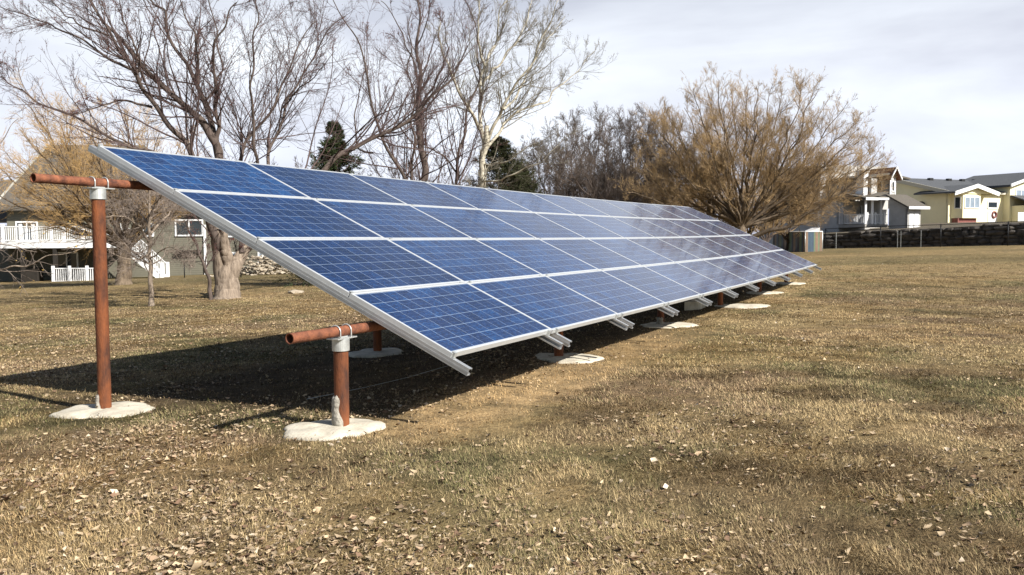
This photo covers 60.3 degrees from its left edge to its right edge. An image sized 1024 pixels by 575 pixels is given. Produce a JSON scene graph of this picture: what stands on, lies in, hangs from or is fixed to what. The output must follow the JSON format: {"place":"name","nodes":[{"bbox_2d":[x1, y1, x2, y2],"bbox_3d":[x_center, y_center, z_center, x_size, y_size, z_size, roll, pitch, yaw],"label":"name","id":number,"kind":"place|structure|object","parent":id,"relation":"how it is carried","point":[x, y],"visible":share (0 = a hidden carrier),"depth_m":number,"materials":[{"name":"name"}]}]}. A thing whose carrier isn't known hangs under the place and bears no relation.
{"place":"outdoors","nodes":[
{"label":"outdoors","id":0,"kind":"place"},
{"bbox_2d":[26,268,44,281],"bbox_3d":[-31.305,-0.832,57.682,1.064,0.907,1.000,-1,3,-4],"label":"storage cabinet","id":1,"kind":"object","parent":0,"point":[32,274],"visible":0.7,"depth_m":57.30,"materials":[{"name":"grey"}]},
{"bbox_2d":[0,237,1023,574],"bbox_3d":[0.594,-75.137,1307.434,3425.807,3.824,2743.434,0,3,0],"label":"lawn","id":2,"kind":"structure","parent":0,"point":[480,415],"depth_m":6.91,"materials":[{"name":"brown plant"}]},
{"bbox_2d":[0,113,88,295],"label":"crab apple tree","id":3,"kind":"object","parent":2,"relation":"on","point":[17,247],"visible":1,"depth_m":21.06,"materials":[{"name":"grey plant"}]},
{"bbox_2d":[0,61,207,284],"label":"willow tree","id":4,"kind":"object","parent":2,"relation":"on","point":[74,169],"visible":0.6,"depth_m":43.46,"materials":[{"name":"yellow plant"}]},
{"bbox_2d":[75,169,202,305],"bbox_3d":[-10.340,-1.660,24.945,3.990,4.454,3.818,0,3,0],"label":"crab apple tree","id":5,"kind":"object","parent":2,"relation":"on","point":[149,238],"visible":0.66,"depth_m":24.68,"materials":[{"name":"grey plant"}]},
{"bbox_2d":[0,145,281,281],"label":"house","id":6,"kind":"structure","parent":2,"relation":"on","point":[75,267],"depth_m":59.59,"materials":[{"name":"grey"}]},
{"bbox_2d":[15,221,37,239],"bbox_3d":[-32.620,-3.773,59.285,1.444,1.357,0.080,-1,3,-4],"label":"window","id":7,"kind":"structure","parent":6,"relation":"in","point":[16,222],"depth_m":59.28,"materials":[{"name":"white glass"}]},
{"bbox_2d":[58,252,78,267],"bbox_3d":[-30.096,-1.817,59.578,1.517,1.171,0.080,-1,3,-4],"label":"window","id":8,"kind":"structure","parent":6,"relation":"in","point":[72,259],"depth_m":59.58,"materials":[{"name":"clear glass"}]},
{"bbox_2d":[175,219,202,235],"bbox_3d":[-21.983,-4.065,60.017,1.890,1.143,0.080,-1,3,-4],"label":"window","id":9,"kind":"structure","parent":6,"relation":"in","point":[196,225],"depth_m":60.02,"materials":[{"name":"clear glass"}]},
{"bbox_2d":[184,259,270,277],"bbox_3d":[-15.513,-0.993,50.481,11.546,1.614,0.104,2,4,37],"label":"chain fence","id":10,"kind":"object","parent":2,"relation":"on","point":[240,272],"visible":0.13,"depth_m":50.46,"materials":[{"name":"black metal"}]},
{"bbox_2d":[210,255,293,276],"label":"rubble slope","id":11,"kind":"structure","parent":2,"relation":"on","point":[264,268],"depth_m":54.66,"materials":[{"name":"beige stone"}]},
{"bbox_2d":[0,0,516,299],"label":"maple tree","id":12,"kind":"object","parent":2,"relation":"on","point":[227,265],"visible":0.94,"depth_m":27.68,"materials":[{"name":"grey plant"}]},
{"bbox_2d":[288,289,303,293],"bbox_3d":[-7.251,0.180,29.560,0.541,0.238,0.710,0,3,0],"label":"field stone","id":13,"kind":"object","parent":2,"relation":"on","point":[294,291],"visible":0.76,"depth_m":29.41,"materials":[{"name":"beige stone"}]},
{"bbox_2d":[272,121,370,287],"bbox_3d":[-7.282,-3.138,35.663,5.154,7.272,5.490,0,3,0],"label":"spruce tree","id":14,"kind":"object","parent":2,"relation":"on","point":[331,152],"visible":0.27,"depth_m":35.44,"materials":[{"name":"green plant"}]},
{"bbox_2d":[292,155,350,172],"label":"deciduous tree","id":15,"kind":"object","parent":2,"relation":"on","point":[302,162],"visible":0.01,"depth_m":89.09,"materials":[{"name":"brown plant"}]},
{"bbox_2d":[344,155,420,180],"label":"deciduous tree","id":16,"kind":"object","parent":2,"relation":"on","point":[384,169],"visible":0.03,"depth_m":82.75,"materials":[{"name":"brown plant"}]},
{"bbox_2d":[309,359,471,398],"bbox_3d":[-1.074,0.907,8.975,0.123,0.021,2.774,2,4,30],"label":"loose wire","id":17,"kind":"object","parent":2,"relation":"on","point":[389,381],"visible":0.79,"depth_m":8.65,"materials":[{"name":"metal"}]},
{"bbox_2d":[293,0,513,187],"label":"maple tree","id":18,"kind":"object","parent":2,"relation":"on","point":[420,132],"visible":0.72,"depth_m":35.70,"materials":[{"name":"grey plant"}]},
{"bbox_2d":[367,159,445,183],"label":"deciduous tree","id":19,"kind":"object","parent":2,"relation":"on","point":[405,174],"visible":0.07,"depth_m":90.69,"materials":[{"name":"brown plant"}]},
{"bbox_2d":[30,144,821,440],"bbox_3d":[2.330,-0.556,16.242,3.968,2.515,21.890,1,4,26],"label":"solar array","id":20,"kind":"object","parent":2,"relation":"on","point":[447,274],"visible":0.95,"depth_m":9.14,"materials":[{"name":"glass"}]},
{"bbox_2d":[400,157,497,186],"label":"deciduous tree","id":21,"kind":"object","parent":2,"relation":"on","point":[441,174],"visible":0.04,"depth_m":85.31,"materials":[{"name":"brown plant"}]},
{"bbox_2d":[451,136,542,192],"bbox_3d":[-0.594,-3.583,44.014,7.880,8.096,8.796,3,4,40],"label":"spruce tree","id":22,"kind":"object","parent":2,"relation":"on","point":[504,151],"visible":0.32,"depth_m":43.24,"materials":[{"name":"green plant"}]},
{"bbox_2d":[0,251,1023,574],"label":"fallen leaves","id":23,"kind":"object","parent":2,"relation":"on","point":[190,565],"visible":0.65,"depth_m":4.97,"materials":[{"name":"brown plant"}]},
{"bbox_2d":[422,0,618,189],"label":"aspen tree","id":24,"kind":"object","parent":2,"relation":"on","point":[483,169],"visible":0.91,"depth_m":37.80,"materials":[{"name":"beige plant"}]},
{"bbox_2d":[506,162,544,193],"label":"spruce tree","id":25,"kind":"object","parent":2,"relation":"on","point":[536,186],"visible":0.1,"depth_m":45.31,"materials":[{"name":"green plant"}]},
{"bbox_2d":[487,135,589,194],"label":"deciduous tree","id":26,"kind":"object","parent":2,"relation":"on","point":[521,148],"visible":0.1,"depth_m":69.88,"materials":[{"name":"brown plant"}]},
{"bbox_2d":[512,116,621,198],"bbox_3d":[3.865,-6.862,62.143,8.421,10.280,6.682,0,3,0],"label":"deciduous tree","id":27,"kind":"object","parent":2,"relation":"on","point":[557,190],"visible":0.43,"depth_m":61.88,"materials":[{"name":"brown plant"}]},
{"bbox_2d":[535,101,636,199],"bbox_3d":[5.438,-7.867,65.939,9.077,11.812,5.065,-1,4,-17],"label":"deciduous tree","id":28,"kind":"object","parent":2,"relation":"on","point":[595,133],"visible":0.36,"depth_m":64.98,"materials":[{"name":"brown plant"}]},
{"bbox_2d":[532,113,648,200],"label":"deciduous tree","id":29,"kind":"object","parent":2,"relation":"on","point":[590,137],"visible":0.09,"depth_m":73.49,"materials":[{"name":"brown plant"}]},
{"bbox_2d":[546,105,677,203],"bbox_3d":[6.210,-7.204,60.057,9.888,10.940,5.892,-1,4,-19],"label":"deciduous tree","id":30,"kind":"object","parent":2,"relation":"on","point":[606,192],"visible":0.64,"depth_m":60.14,"materials":[{"name":"brown plant"}]},
{"bbox_2d":[587,127,678,200],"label":"deciduous tree","id":31,"kind":"object","parent":2,"relation":"on","point":[631,157],"visible":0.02,"depth_m":76.36,"materials":[{"name":"brown plant"}]},
{"bbox_2d":[581,102,695,203],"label":"deciduous tree","id":32,"kind":"object","parent":2,"relation":"on","point":[643,117],"visible":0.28,"depth_m":65.77,"materials":[{"name":"brown plant"}]},
{"bbox_2d":[618,106,712,204],"bbox_3d":[11.644,-7.624,62.962,8.678,11.207,6.631,0,3,0],"label":"deciduous tree","id":33,"kind":"object","parent":2,"relation":"on","point":[633,171],"visible":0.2,"depth_m":62.84,"materials":[{"name":"brown plant"}]},
{"bbox_2d":[612,131,725,219],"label":"deciduous tree","id":34,"kind":"object","parent":2,"relation":"on","point":[672,165],"visible":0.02,"depth_m":72.67,"materials":[{"name":"brown plant"}]},
{"bbox_2d":[684,300,704,310],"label":"concrete block","id":35,"kind":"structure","parent":2,"relation":"on","point":[692,305],"depth_m":16.83,"materials":[{"name":"grey concrete"}]},
{"bbox_2d":[636,153,758,216],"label":"deciduous tree","id":36,"kind":"object","parent":2,"relation":"on","point":[705,200],"visible":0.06,"depth_m":67.45,"materials":[{"name":"brown plant"}]},
{"bbox_2d":[674,171,768,231],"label":"deciduous tree","id":37,"kind":"object","parent":2,"relation":"on","point":[721,220],"visible":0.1,"depth_m":69.50,"materials":[{"name":"brown plant"}]},
{"bbox_2d":[608,61,896,238],"bbox_3d":[16.036,-8.574,58.078,20.072,13.351,13.478,0,3,0],"label":"willow tree","id":38,"kind":"object","parent":2,"relation":"on","point":[741,217],"visible":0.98,"depth_m":56.53,"materials":[{"name":"brown plant"}]},
{"bbox_2d":[696,149,808,234],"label":"deciduous tree","id":39,"kind":"object","parent":2,"relation":"on","point":[748,232],"visible":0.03,"depth_m":71.83,"materials":[{"name":"brown plant"}]},
{"bbox_2d":[720,183,810,242],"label":"deciduous tree","id":40,"kind":"object","parent":2,"relation":"on","point":[768,237],"visible":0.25,"depth_m":68.89,"materials":[{"name":"brown plant"}]},
{"bbox_2d":[772,231,805,251],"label":"slatted fence","id":41,"kind":"object","parent":2,"relation":"on","point":[796,244],"visible":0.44,"depth_m":69.18,"materials":[{"name":"brown paint"}]},
{"bbox_2d":[734,159,848,250],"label":"deciduous tree","id":42,"kind":"object","parent":2,"relation":"on","point":[786,237],"visible":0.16,"depth_m":69.87,"materials":[{"name":"brown plant"}]},
{"bbox_2d":[804,231,822,251],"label":"slatted fence","id":43,"kind":"object","parent":2,"relation":"on","point":[813,240],"visible":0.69,"depth_m":66.97,"materials":[{"name":"multicoloured paint"}]},
{"bbox_2d":[759,165,929,243],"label":"house","id":44,"kind":"structure","parent":2,"relation":"on","point":[872,209],"depth_m":81.59,"materials":[{"name":"grey"}]},
{"bbox_2d":[823,223,1023,248],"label":"retaining wall","id":45,"kind":"structure","parent":2,"relation":"on","point":[932,234],"depth_m":69.81,"materials":[{"name":"stone"}]},
{"bbox_2d":[824,221,1023,248],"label":"chain link fence","id":46,"kind":"object","parent":2,"relation":"on","point":[913,232],"visible":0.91,"depth_m":69.47,"materials":[{"name":"black metal"}]},
{"bbox_2d":[896,172,1023,223],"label":"house","id":47,"kind":"structure","parent":2,"relation":"on","point":[991,198],"depth_m":94.37,"materials":[{"name":"beige"}]},
{"bbox_2d":[988,211,996,221],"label":"door","id":48,"kind":"structure","parent":47,"relation":"in","point":[992,215],"depth_m":94.68,"materials":[{"name":"white paint"}]},
{"bbox_2d":[987,201,997,208],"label":"window","id":49,"kind":"structure","parent":47,"relation":"in","point":[990,204],"depth_m":94.69,"materials":[{"name":"black glass"}]},
{"bbox_2d":[1015,189,1023,198],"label":"window","id":50,"kind":"structure","parent":47,"relation":"in","point":[1018,191],"depth_m":95.24,"materials":[{"name":"white glass"}]},
{"bbox_2d":[0,0,1023,233],"label":"sky","id":51,"kind":"structure","parent":0,"point":[943,79],"materials":[{"name":"white"}]},
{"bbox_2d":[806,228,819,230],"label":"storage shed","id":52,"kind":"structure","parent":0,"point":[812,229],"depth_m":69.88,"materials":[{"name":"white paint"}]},
{"bbox_2d":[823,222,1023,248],"bbox_3d":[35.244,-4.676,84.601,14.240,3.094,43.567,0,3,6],"label":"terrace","id":53,"kind":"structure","parent":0,"point":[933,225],"depth_m":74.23,"materials":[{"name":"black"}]}
]}

